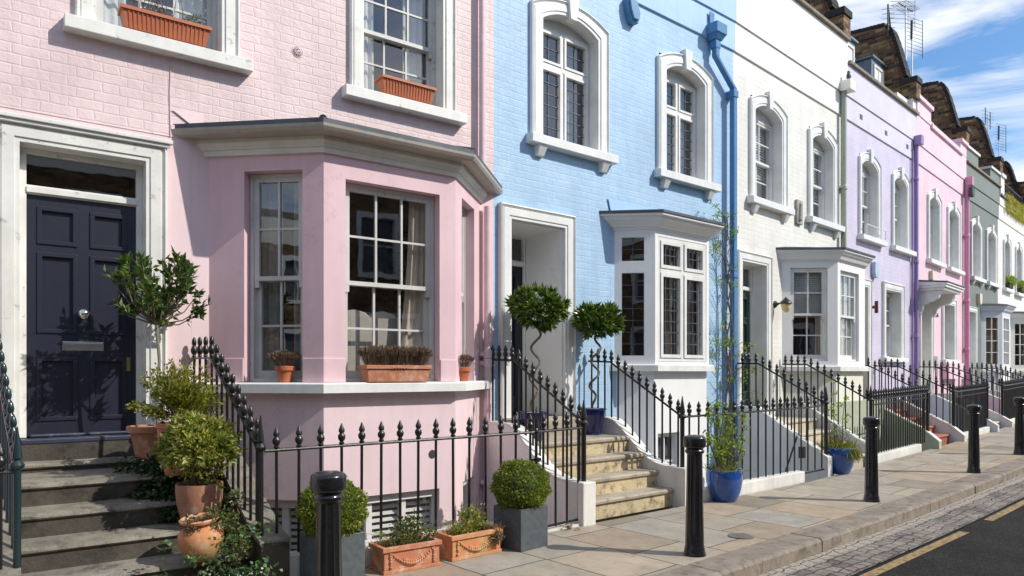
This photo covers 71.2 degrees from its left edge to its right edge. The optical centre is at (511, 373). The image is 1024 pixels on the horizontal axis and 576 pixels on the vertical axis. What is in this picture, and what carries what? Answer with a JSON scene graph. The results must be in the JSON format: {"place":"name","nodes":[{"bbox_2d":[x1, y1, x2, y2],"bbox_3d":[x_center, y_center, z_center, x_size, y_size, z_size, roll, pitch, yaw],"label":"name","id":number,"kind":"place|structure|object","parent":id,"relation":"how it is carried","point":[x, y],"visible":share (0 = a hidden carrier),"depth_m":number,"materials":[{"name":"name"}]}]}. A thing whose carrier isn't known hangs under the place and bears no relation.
{"place":"outdoors","nodes":[
{"label":"outdoors","id":0,"kind":"place"},
{"bbox_2d":[365,424,1023,575],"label":"pavement","id":1,"kind":"structure","parent":0,"point":[649,544],"depth_m":7.09,"materials":[{"name":"beige stone"}]},
{"bbox_2d":[148,519,282,575],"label":"creeper","id":2,"kind":"object","parent":1,"relation":"on","point":[235,572],"visible":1,"depth_m":4.82,"materials":[{"name":"green plant"}]},
{"bbox_2d":[310,470,346,575],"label":"bollard","id":3,"kind":"object","parent":1,"relation":"on","point":[328,487],"visible":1,"depth_m":3.67,"materials":[{"name":"black metal"}]},
{"bbox_2d":[293,479,369,575],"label":"box ball planter","id":4,"kind":"object","parent":1,"relation":"on","point":[353,505],"visible":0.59,"depth_m":5.08,"materials":[{"name":"plant"}]},
{"bbox_2d":[366,509,441,575],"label":"swag trough","id":5,"kind":"object","parent":1,"relation":"on","point":[411,549],"visible":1,"depth_m":5.46,"materials":[{"name":"ceramic"}]},
{"bbox_2d":[434,502,505,561],"bbox_3d":[-0.353,1.285,5.930,0.590,0.429,0.397,0,0,-40],"label":"swag trough","id":6,"kind":"object","parent":1,"relation":"on","point":[472,537],"visible":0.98,"depth_m":5.87,"materials":[{"name":"orange ceramic"}]},
{"bbox_2d":[489,458,552,551],"bbox_3d":[0.075,1.116,6.216,0.561,0.767,0.572,0,0,-45],"label":"box ball planter","id":7,"kind":"object","parent":1,"relation":"on","point":[521,486],"visible":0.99,"depth_m":6.08,"materials":[{"name":"stone"}]},
{"bbox_2d":[683,435,705,557],"bbox_3d":[1.510,1.014,5.910,0.186,1.013,0.186,0,0,41],"label":"bollard","id":8,"kind":"object","parent":1,"relation":"on","point":[694,446],"visible":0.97,"depth_m":5.85,"materials":[{"name":"black metal"}]},
{"bbox_2d":[702,398,754,502],"bbox_3d":[2.487,0.894,8.410,0.750,1.213,0.603,0,0,0],"label":"glazed pot","id":9,"kind":"object","parent":1,"relation":"on","point":[724,480],"visible":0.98,"depth_m":8.35,"materials":[{"name":"ceramic"}]},
{"bbox_2d":[728,533,753,538],"bbox_3d":[2.108,1.492,6.569,0.230,0.008,0.230,0,0,-17],"label":"drain cover","id":10,"kind":"object","parent":1,"relation":"on","point":[741,535],"visible":1,"depth_m":6.56,"materials":[{"name":"metal"}]},
{"bbox_2d":[653,456,1023,575],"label":"kerb","id":11,"kind":"structure","parent":1,"relation":"on","point":[762,557],"depth_m":6.89,"materials":[{"name":"stone"}]},
{"bbox_2d":[816,379,863,473],"bbox_3d":[4.779,0.774,10.528,0.806,1.387,0.801,0,0,42],"label":"glazed pot","id":12,"kind":"object","parent":1,"relation":"on","point":[846,454],"visible":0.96,"depth_m":10.36,"materials":[{"name":"ceramic"}]},
{"bbox_2d":[863,416,879,502],"bbox_3d":[4.210,1.011,8.370,0.186,1.013,0.186,0,0,-12],"label":"bollard","id":13,"kind":"object","parent":1,"relation":"on","point":[871,424],"visible":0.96,"depth_m":8.31,"materials":[{"name":"black metal"}]},
{"bbox_2d":[966,404,980,472],"bbox_3d":[6.720,0.958,10.400,0.186,1.013,0.186,0,0,-22],"label":"bollard","id":14,"kind":"object","parent":1,"relation":"on","point":[973,411],"visible":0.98,"depth_m":10.35,"materials":[{"name":"black metal"}]},
{"bbox_2d":[1013,397,1023,454],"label":"bollard","id":15,"kind":"object","parent":1,"relation":"on","point":[1019,427],"visible":1,"depth_m":12.27,"materials":[{"name":"black metal"}]},
{"bbox_2d":[837,0,1023,181],"label":"sky","id":16,"kind":"structure","parent":0,"point":[975,48],"materials":[{"name":"blue"}]},
{"bbox_2d":[851,497,1023,575],"bbox_3d":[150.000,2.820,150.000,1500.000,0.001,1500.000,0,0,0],"label":"ground","id":17,"kind":"structure","parent":0,"point":[930,541],"depth_m":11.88,"materials":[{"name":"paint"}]},
{"bbox_2d":[0,444,290,575],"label":"front steps","id":18,"kind":"structure","parent":17,"relation":"on","point":[82,517],"depth_m":5.13,"materials":[{"name":"stone"}]},
{"bbox_2d":[0,334,24,568],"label":"stair railing","id":19,"kind":"object","parent":18,"relation":"on","point":[10,440],"visible":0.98,"depth_m":4.45,"materials":[{"name":"black metal"}]},
{"bbox_2d":[102,245,211,459],"bbox_3d":[-2.922,-0.176,5.925,0.742,1.752,0.774,0,0,-43],"label":"potted bay tree","id":20,"kind":"object","parent":18,"relation":"on","point":[156,306],"visible":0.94,"depth_m":5.82,"materials":[{"name":"green plant"}]},
{"bbox_2d":[108,453,227,523],"bbox_3d":[-2.787,0.886,5.592,1.131,0.548,0.501,0,0,0],"label":"ivy patch","id":21,"kind":"object","parent":18,"relation":"on","point":[152,465],"visible":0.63,"depth_m":5.58,"materials":[{"name":"green plant"}]},
{"bbox_2d":[124,356,229,475],"bbox_3d":[-2.608,0.326,5.607,0.688,0.918,0.703,0,0,0],"label":"potted golden shrub","id":22,"kind":"object","parent":18,"relation":"on","point":[179,395],"visible":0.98,"depth_m":5.50,"materials":[{"name":"green plant"}]},
{"bbox_2d":[149,408,247,518],"bbox_3d":[-2.317,0.697,5.385,0.673,0.877,0.700,0,0,45],"label":"potted round shrub","id":23,"kind":"object","parent":18,"relation":"on","point":[211,439],"visible":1,"depth_m":5.22,"materials":[{"name":"green plant"}]},
{"bbox_2d":[177,487,253,565],"bbox_3d":[-2.087,1.089,5.025,0.496,0.563,0.339,-4,6,-23],"label":"terracotta urn","id":24,"kind":"object","parent":18,"relation":"on","point":[197,530],"visible":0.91,"depth_m":4.96,"materials":[{"name":"ceramic"}]},
{"bbox_2d":[189,336,265,535],"bbox_3d":[-2.327,0.444,5.779,0.088,1.532,1.724,0,0,-39],"label":"stair railing","id":25,"kind":"object","parent":18,"relation":"on","point":[256,436],"visible":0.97,"depth_m":5.51,"materials":[{"name":"metal"}]},
{"bbox_2d":[0,0,502,550],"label":"terraced house","id":26,"kind":"structure","parent":17,"relation":"on","point":[260,174],"depth_m":6.49,"materials":[{"name":"pink paint"}]},
{"bbox_2d":[26,194,135,436],"bbox_3d":[-3.633,-0.472,6.057,0.800,1.985,0.120,0,0,-36],"label":"door","id":27,"kind":"structure","parent":26,"relation":"in","point":[78,346],"depth_m":6.04,"materials":[{"name":"blue paint"}]},
{"bbox_2d":[63,0,252,75],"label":"window","id":28,"kind":"structure","parent":26,"relation":"in","point":[95,19],"depth_m":6.38,"materials":[{"name":"white glass"}]},
{"bbox_2d":[117,0,211,47],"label":"window box","id":29,"kind":"object","parent":26,"relation":"on","point":[159,23],"visible":0.99,"depth_m":6.20,"materials":[{"name":"ceramic"}]},
{"bbox_2d":[268,349,301,381],"bbox_3d":[-2.050,-0.073,6.449,0.296,0.306,0.292,0,0,0],"label":"lavender pot","id":30,"kind":"object","parent":26,"relation":"on","point":[285,370],"visible":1,"depth_m":6.39,"materials":[{"name":"ceramic"}]},
{"bbox_2d":[292,45,303,57],"bbox_3d":[-2.094,-3.150,6.994,0.116,0.116,0.028,0,0,-36],"label":"wall rosette","id":31,"kind":"object","parent":26,"relation":"attached to","point":[297,52],"depth_m":6.99,"materials":[{"name":"pink paint"}]},
{"bbox_2d":[171,114,502,550],"bbox_3d":[-2.045,0.212,8.052,3.620,5.215,3.575,0,0,-36],"label":"bay window","id":32,"kind":"structure","parent":26,"relation":"in","point":[302,211],"depth_m":6.65,"materials":[{"name":"pink paint"}]},
{"bbox_2d":[348,309,371,370],"bbox_3d":[-1.649,-0.050,7.057,0.420,1.140,0.450,0,0,-36],"label":"dining chair","id":33,"kind":"object","parent":26,"relation":"on","point":[357,339],"visible":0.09,"depth_m":6.89,"materials":[{"name":"beige fabric"}]},
{"bbox_2d":[368,311,401,363],"bbox_3d":[-1.415,-0.050,7.301,0.420,1.140,0.450,0,0,-36],"label":"dining chair","id":34,"kind":"object","parent":26,"relation":"on","point":[385,320],"visible":0.13,"depth_m":7.13,"materials":[{"name":"beige fabric"}]},
{"bbox_2d":[356,344,432,381],"bbox_3d":[-1.097,-0.099,6.749,0.783,0.358,0.286,0,0,-36],"label":"lavender trough","id":35,"kind":"object","parent":26,"relation":"on","point":[383,368],"visible":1,"depth_m":6.66,"materials":[{"name":"ceramic"}]},
{"bbox_2d":[341,0,466,126],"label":"window","id":36,"kind":"structure","parent":26,"relation":"in","point":[411,40],"depth_m":7.97,"materials":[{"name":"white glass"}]},
{"bbox_2d":[374,73,436,104],"bbox_3d":[-1.135,-3.010,7.647,0.644,0.171,0.198,0,0,-36],"label":"window box","id":37,"kind":"object","parent":26,"relation":"on","point":[400,87],"visible":0.99,"depth_m":7.55,"materials":[{"name":"ceramic"}]},
{"bbox_2d":[459,353,474,380],"bbox_3d":[-0.507,-0.066,7.414,0.262,0.291,0.241,0,0,43],"label":"lavender pot","id":38,"kind":"object","parent":26,"relation":"on","point":[464,372],"visible":0.65,"depth_m":7.35,"materials":[{"name":"ceramic"}]},
{"bbox_2d":[290,521,493,575],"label":"railing plinth","id":39,"kind":"structure","parent":17,"relation":"on","point":[294,563],"depth_m":5.30,"materials":[{"name":"white paint"}]},
{"bbox_2d":[264,407,582,551],"bbox_3d":[-0.505,0.900,6.104,3.181,1.180,0.141,0,0,-38],"label":"railing","id":40,"kind":"object","parent":39,"relation":"on","point":[381,436],"visible":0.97,"depth_m":6.00,"materials":[{"name":"metal"}]},
{"bbox_2d":[384,0,737,486],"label":"terraced house","id":41,"kind":"structure","parent":17,"relation":"on","point":[615,153],"depth_m":9.68,"materials":[{"name":"blue paint"}]},
{"bbox_2d":[512,266,521,412],"bbox_3d":[-0.171,-0.452,9.393,0.780,1.955,0.057,0,0,-39],"label":"door","id":42,"kind":"structure","parent":41,"relation":"in","point":[516,271],"depth_m":9.55,"materials":[{"name":"paint"}]},
{"bbox_2d":[526,0,618,173],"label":"window","id":43,"kind":"structure","parent":41,"relation":"in","point":[569,48],"depth_m":9.41,"materials":[{"name":"white paint"}]},
{"bbox_2d":[623,0,639,25],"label":"alarm box","id":44,"kind":"object","parent":41,"relation":"attached to","point":[632,11],"visible":1,"depth_m":9.78,"materials":[{"name":"blue plastic"}]},
{"bbox_2d":[599,209,724,486],"bbox_3d":[1.644,0.302,10.929,2.565,5.037,2.805,0,0,-39],"label":"bay window","id":45,"kind":"structure","parent":41,"relation":"in","point":[661,256],"depth_m":9.93,"materials":[{"name":"white paint"}]},
{"bbox_2d":[654,49,721,199],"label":"window","id":46,"kind":"structure","parent":41,"relation":"in","point":[684,88],"depth_m":10.89,"materials":[{"name":"white paint"}]},
{"bbox_2d":[708,200,761,464],"bbox_3d":[3.462,-0.512,11.146,1.392,4.230,0.271,0,0,-36],"label":"climbing rose","id":47,"kind":"object","parent":41,"relation":"attached to","point":[729,346],"visible":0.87,"depth_m":11.12,"materials":[{"name":"green plant"}]},
{"bbox_2d":[548,522,579,531],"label":"gate sill","id":48,"kind":"structure","parent":17,"relation":"on","point":[555,528],"depth_m":6.88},
{"bbox_2d":[569,480,595,525],"bbox_3d":[0.701,1.938,7.133,0.180,1.725,0.210,0,0,-39],"label":"post base","id":49,"kind":"object","parent":17,"relation":"on","point":[586,502],"visible":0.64,"depth_m":7.06,"materials":[{"name":"white paint"}]},
{"bbox_2d":[483,416,686,575],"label":"front steps","id":50,"kind":"structure","parent":17,"relation":"on","point":[627,473],"depth_m":8.09,"materials":[{"name":"beige stone"}]},
{"bbox_2d":[501,281,570,440],"bbox_3d":[0.269,-0.148,8.137,0.771,1.816,0.792,0,0,-39],"label":"twisted topiary","id":51,"kind":"object","parent":50,"relation":"on","point":[529,308],"visible":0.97,"depth_m":8.00,"materials":[{"name":"green plant"}]},
{"bbox_2d":[491,345,588,481],"bbox_3d":[0.235,0.385,7.696,0.097,1.431,1.589,0,0,-40],"label":"stair railing","id":52,"kind":"object","parent":50,"relation":"on","point":[582,449],"visible":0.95,"depth_m":7.62,"materials":[{"name":"metal"}]},
{"bbox_2d":[570,299,626,434],"bbox_3d":[1.057,-0.082,8.963,0.735,1.684,0.703,0,0,-39],"label":"twisted topiary","id":53,"kind":"object","parent":50,"relation":"on","point":[596,320],"visible":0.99,"depth_m":8.83,"materials":[{"name":"green plant"}]},
{"bbox_2d":[588,348,686,466],"bbox_3d":[1.484,0.385,8.743,0.097,1.431,1.549,0,0,-40],"label":"stair railing","id":54,"kind":"object","parent":50,"relation":"on","point":[680,409],"visible":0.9,"depth_m":8.58,"materials":[{"name":"metal"}]},
{"bbox_2d":[513,0,875,415],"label":"terraced house","id":55,"kind":"structure","parent":17,"relation":"on","point":[792,82],"depth_m":12.63,"materials":[{"name":"white paint"}]},
{"bbox_2d":[743,291,749,404],"bbox_3d":[3.846,-0.430,12.046,0.710,1.940,0.120,0,0,-43],"label":"door","id":56,"kind":"structure","parent":55,"relation":"in","point":[746,295],"depth_m":12.21,"materials":[{"name":"paint"}]},
{"bbox_2d":[746,91,794,222],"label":"window","id":57,"kind":"structure","parent":55,"relation":"in","point":[768,121],"depth_m":12.56,"materials":[{"name":"white paint"}]},
{"bbox_2d":[773,297,791,311],"bbox_3d":[4.668,-1.183,12.306,0.210,0.275,0.303,0,0,-43],"label":"wall lamp","id":58,"kind":"object","parent":55,"relation":"attached to","point":[785,303],"visible":1,"depth_m":12.22,"materials":[{"name":"metal"}]},
{"bbox_2d":[795,199,802,224],"bbox_3d":[5.236,-2.930,12.986,0.220,0.440,0.098,0,0,-43],"label":"alarm box","id":59,"kind":"object","parent":55,"relation":"attached to","point":[798,212],"depth_m":12.94,"materials":[{"name":"plastic"}]},
{"bbox_2d":[806,122,844,238],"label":"window","id":60,"kind":"structure","parent":55,"relation":"in","point":[822,147],"depth_m":14.05,"materials":[{"name":"white paint"}]},
{"bbox_2d":[776,247,875,410],"bbox_3d":[5.240,0.287,13.983,3.066,5.067,3.055,0,0,-43],"label":"bay window","id":61,"kind":"structure","parent":55,"relation":"in","point":[816,326],"depth_m":12.67,"materials":[{"name":"white paint"}]},
{"bbox_2d":[703,470,804,501],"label":"railing plinth","id":62,"kind":"structure","parent":17,"relation":"on","point":[764,483],"depth_m":9.23,"materials":[{"name":"white paint"}]},
{"bbox_2d":[686,393,825,479],"bbox_3d":[3.235,0.849,9.280,3.294,1.129,0.102,0,0,-40],"label":"railing","id":63,"kind":"object","parent":62,"relation":"on","point":[801,451],"visible":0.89,"depth_m":9.45,"materials":[{"name":"metal"}]},
{"bbox_2d":[729,402,864,481],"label":"front steps","id":64,"kind":"structure","parent":17,"relation":"on","point":[827,467],"depth_m":10.97,"materials":[{"name":"grey paint"}]},
{"bbox_2d":[737,352,829,454],"bbox_3d":[4.036,0.489,10.837,0.096,1.642,1.528,0,0,-44],"label":"stair railing","id":65,"kind":"object","parent":64,"relation":"on","point":[825,395],"visible":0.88,"depth_m":10.77,"materials":[{"name":"metal"}]},
{"bbox_2d":[782,354,873,438],"bbox_3d":[5.270,0.489,12.006,0.096,1.642,1.528,0,0,-44],"label":"stair railing","id":66,"kind":"object","parent":64,"relation":"on","point":[870,399],"visible":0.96,"depth_m":11.94,"materials":[{"name":"metal"}]},
{"bbox_2d":[744,23,923,406],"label":"terraced house","id":67,"kind":"structure","parent":17,"relation":"on","point":[885,140],"depth_m":16.28,"materials":[{"name":"purple paint"}]},
{"bbox_2d":[857,149,887,246],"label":"window","id":68,"kind":"structure","parent":67,"relation":"in","point":[869,168],"depth_m":15.68,"materials":[{"name":"white paint"}]},
{"bbox_2d":[871,262,879,277],"bbox_3d":[7.891,-2.240,15.517,0.260,0.340,0.090,0,0,-44],"label":"alarm box","id":69,"kind":"object","parent":67,"relation":"attached to","point":[875,269],"visible":0.99,"depth_m":15.44,"materials":[{"name":"plastic"}]},
{"bbox_2d":[882,4,894,38],"bbox_3d":[9.331,-8.679,17.642,0.345,0.832,0.187,0,0,-25],"label":"tv aerial","id":70,"kind":"object","parent":67,"relation":"attached to","point":[888,23],"visible":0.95,"depth_m":17.59,"materials":[{"name":"metal"}]},
{"bbox_2d":[881,281,908,361],"bbox_3d":[8.646,-1.155,16.413,1.430,1.790,0.420,0,0,-44],"label":"window","id":71,"kind":"structure","parent":67,"relation":"in","point":[893,295],"depth_m":16.71,"materials":[{"name":"white paint"}]},
{"bbox_2d":[890,167,916,256],"bbox_3d":[9.065,-3.795,16.792,1.420,1.990,0.390,0,0,-44],"label":"window","id":72,"kind":"structure","parent":67,"relation":"in","point":[900,183],"depth_m":16.98,"materials":[{"name":"white paint"}]},
{"bbox_2d":[823,399,885,451],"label":"area wall","id":73,"kind":"structure","parent":17,"relation":"on","point":[856,416],"depth_m":12.92,"materials":[{"name":"white paint"}]},
{"bbox_2d":[759,474,1023,575],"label":"gutter setts","id":74,"kind":"structure","parent":17,"relation":"on","point":[856,556],"depth_m":7.04,"materials":[{"name":"grey stone"}]},
{"bbox_2d":[878,444,921,462],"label":"railing plinth","id":75,"kind":"structure","parent":17,"relation":"on","point":[894,453],"depth_m":12.17,"materials":[{"name":"white paint"}]},
{"bbox_2d":[872,380,930,452],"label":"railing","id":76,"kind":"object","parent":75,"relation":"on","point":[903,392],"visible":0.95,"depth_m":12.43,"materials":[{"name":"metal"}]},
{"bbox_2d":[863,397,966,476],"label":"front steps","id":77,"kind":"structure","parent":17,"relation":"on","point":[940,433],"depth_m":14.34,"materials":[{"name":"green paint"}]},
{"bbox_2d":[865,357,929,430],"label":"stair railing","id":78,"kind":"object","parent":77,"relation":"on","point":[888,372],"visible":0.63,"depth_m":13.79,"materials":[{"name":"metal"}]},
{"bbox_2d":[876,358,956,426],"bbox_3d":[8.482,0.482,15.054,0.110,1.627,1.535,0,0,-45],"label":"stair railing","id":79,"kind":"object","parent":77,"relation":"on","point":[952,390],"visible":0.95,"depth_m":14.83,"materials":[{"name":"metal"}]},
{"bbox_2d":[859,81,973,398],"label":"terraced house","id":80,"kind":"structure","parent":17,"relation":"on","point":[945,183],"depth_m":19.30,"materials":[{"name":"paint"}]},
{"bbox_2d":[890,0,919,57],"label":"tv aerial","id":81,"kind":"object","parent":80,"relation":"attached to","point":[905,7],"visible":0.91,"depth_m":18.53,"materials":[{"name":"metal"}]},
{"bbox_2d":[906,16,922,75],"bbox_3d":[10.662,-7.988,18.945,0.758,2.918,0.063,0,0,-32],"label":"tv aerial","id":82,"kind":"object","parent":80,"relation":"attached to","point":[911,33],"visible":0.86,"depth_m":18.89,"materials":[{"name":"metal"}]},
{"bbox_2d":[926,188,946,268],"bbox_3d":[10.954,-3.795,18.678,0.390,1.990,1.450,0,0,44],"label":"window","id":83,"kind":"structure","parent":80,"relation":"in","point":[934,203],"depth_m":18.91,"materials":[{"name":"white paint"}]},
{"bbox_2d":[941,300,959,362],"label":"window","id":84,"kind":"structure","parent":80,"relation":"in","point":[948,312],"depth_m":20.03,"materials":[{"name":"white paint"}]},
{"bbox_2d":[946,201,964,275],"bbox_3d":[12.327,-3.795,20.083,0.390,1.990,1.520,0,0,44],"label":"window","id":85,"kind":"structure","parent":80,"relation":"in","point":[953,213],"depth_m":20.35,"materials":[{"name":"white paint"}]},
{"bbox_2d":[969,186,974,197],"bbox_3d":[13.324,-5.250,20.702,0.090,0.280,0.300,0,0,44],"label":"alarm box","id":86,"kind":"object","parent":80,"relation":"attached to","point":[971,191],"visible":1,"depth_m":20.62,"materials":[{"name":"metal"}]},
{"bbox_2d":[860,500,1023,575],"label":"yellow line","id":87,"kind":"object","parent":17,"relation":"on","point":[903,559],"visible":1,"depth_m":6.62,"materials":[{"name":"yellow paint"}]},
{"bbox_2d":[919,393,1013,431],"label":"front steps","id":88,"kind":"structure","parent":17,"relation":"on","point":[996,421],"depth_m":17.06,"materials":[{"name":"paint"}]},
{"bbox_2d":[919,360,989,399],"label":"stair railing","id":89,"kind":"object","parent":88,"relation":"on","point":[953,370],"visible":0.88,"depth_m":16.91,"materials":[{"name":"metal"}]},
{"bbox_2d":[936,361,1004,415],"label":"stair railing","id":90,"kind":"object","parent":88,"relation":"on","point":[1001,384],"visible":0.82,"depth_m":17.66,"materials":[{"name":"metal"}]},
{"bbox_2d":[963,427,989,475],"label":"railing plinth","id":91,"kind":"structure","parent":17,"relation":"on","point":[983,430],"depth_m":15.83,"materials":[{"name":"paint"}]},
{"bbox_2d":[955,377,989,431],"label":"railing","id":92,"kind":"object","parent":91,"relation":"on","point":[980,394],"visible":0.84,"depth_m":15.39,"materials":[{"name":"metal"}]},
{"bbox_2d":[973,390,1000,413],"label":"front steps","id":93,"kind":"structure","parent":17,"relation":"on","point":[996,403],"depth_m":20.35,"materials":[{"name":"purple paint"}]},
{"bbox_2d":[971,362,1023,396],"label":"stair railing","id":94,"kind":"object","parent":93,"relation":"on","point":[1002,372],"visible":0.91,"depth_m":20.39,"materials":[{"name":"metal"}]},
{"bbox_2d":[981,363,1022,391],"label":"stair railing","id":95,"kind":"object","parent":93,"relation":"on","point":[1015,372],"visible":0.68,"depth_m":21.66,"materials":[{"name":"metal"}]},
{"bbox_2d":[959,116,1015,390],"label":"terraced house","id":96,"kind":"structure","parent":17,"relation":"on","point":[989,330],"depth_m":22.43,"materials":[{"name":"paint"}]},
{"bbox_2d":[970,216,986,286],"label":"window","id":97,"kind":"structure","parent":96,"relation":"in","point":[976,228],"depth_m":22.13,"materials":[{"name":"white paint"}]},
{"bbox_2d":[977,293,981,304],"bbox_3d":[14.383,-2.280,21.979,0.260,0.340,0.090,0,0,-44],"label":"alarm box","id":98,"kind":"object","parent":96,"relation":"attached to","point":[979,298],"visible":1,"depth_m":21.89,"materials":[{"name":"plastic"}]},
{"bbox_2d":[982,107,993,131],"bbox_3d":[16.775,-7.900,25.201,0.664,2.779,0.120,0,0,-36],"label":"tv aerial","id":99,"kind":"object","parent":96,"relation":"attached to","point":[987,119],"visible":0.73,"depth_m":25.19,"materials":[{"name":"metal"}]},
{"bbox_2d":[985,225,1000,291],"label":"window","id":100,"kind":"structure","parent":96,"relation":"in","point":[991,235],"depth_m":23.48,"materials":[{"name":"white paint"}]},
{"bbox_2d":[980,303,1015,390],"bbox_3d":[14.904,0.312,23.527,2.553,5.017,2.605,0,0,-44],"label":"bay window","id":101,"kind":"structure","parent":96,"relation":"in","point":[992,333],"depth_m":22.35,"materials":[{"name":"white paint"}]},
{"bbox_2d":[998,161,1023,380],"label":"terraced house","id":102,"kind":"structure","parent":17,"relation":"on","point":[1010,245],"depth_m":25.21,"materials":[{"name":"paint"}]},
{"bbox_2d":[995,123,1005,155],"bbox_3d":[17.662,-7.774,25.845,0.758,2.544,0.063,0,0,-32],"label":"tv aerial","id":103,"kind":"object","parent":102,"relation":"attached to","point":[999,138],"visible":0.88,"depth_m":25.78,"materials":[{"name":"metal"}]},
{"bbox_2d":[1003,234,1014,293],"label":"window","id":104,"kind":"structure","parent":102,"relation":"in","point":[1007,245],"depth_m":25.00,"materials":[{"name":"white paint"}]},
{"bbox_2d":[1005,275,1017,288],"bbox_3d":[17.204,-3.178,24.675,0.465,0.495,0.871,0,0,45],"label":"sill planter","id":105,"kind":"object","parent":102,"relation":"on","point":[1010,283],"visible":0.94,"depth_m":24.49,"materials":[{"name":"plant"}]},
{"bbox_2d":[1005,193,1023,226],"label":"trailing plant","id":106,"kind":"object","parent":102,"relation":"hanging from","point":[1014,211],"visible":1,"depth_m":24.98,"materials":[{"name":"green plant"}]},
{"bbox_2d":[1010,311,1023,379],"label":"bay window","id":107,"kind":"structure","parent":102,"relation":"in","point":[1017,317],"depth_m":25.22,"materials":[{"name":"white paint"}]},
{"bbox_2d":[1015,242,1023,297],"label":"window","id":108,"kind":"structure","parent":102,"relation":"in","point":[1018,248],"depth_m":26.39,"materials":[{"name":"white paint"}]},
{"bbox_2d":[1017,280,1023,293],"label":"sill planter","id":109,"kind":"object","parent":102,"relation":"on","point":[1020,286],"visible":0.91,"depth_m":25.89,"materials":[{"name":"plant"}]},
{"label":"railing plinth","id":110,"kind":"object","parent":17,"relation":"on","visible":0},
{"bbox_2d":[0,443,13,569],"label":"railing","id":111,"kind":"object","parent":110,"relation":"on","point":[3,461],"visible":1,"depth_m":4.24,"materials":[{"name":"metal"}]},
{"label":"railing plinth","id":112,"kind":"object","parent":17,"relation":"on","visible":0},
{"bbox_2d":[1004,378,1023,418],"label":"railing","id":113,"kind":"object","parent":112,"relation":"on","point":[1013,388],"visible":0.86,"depth_m":18.34,"materials":[{"name":"metal"}]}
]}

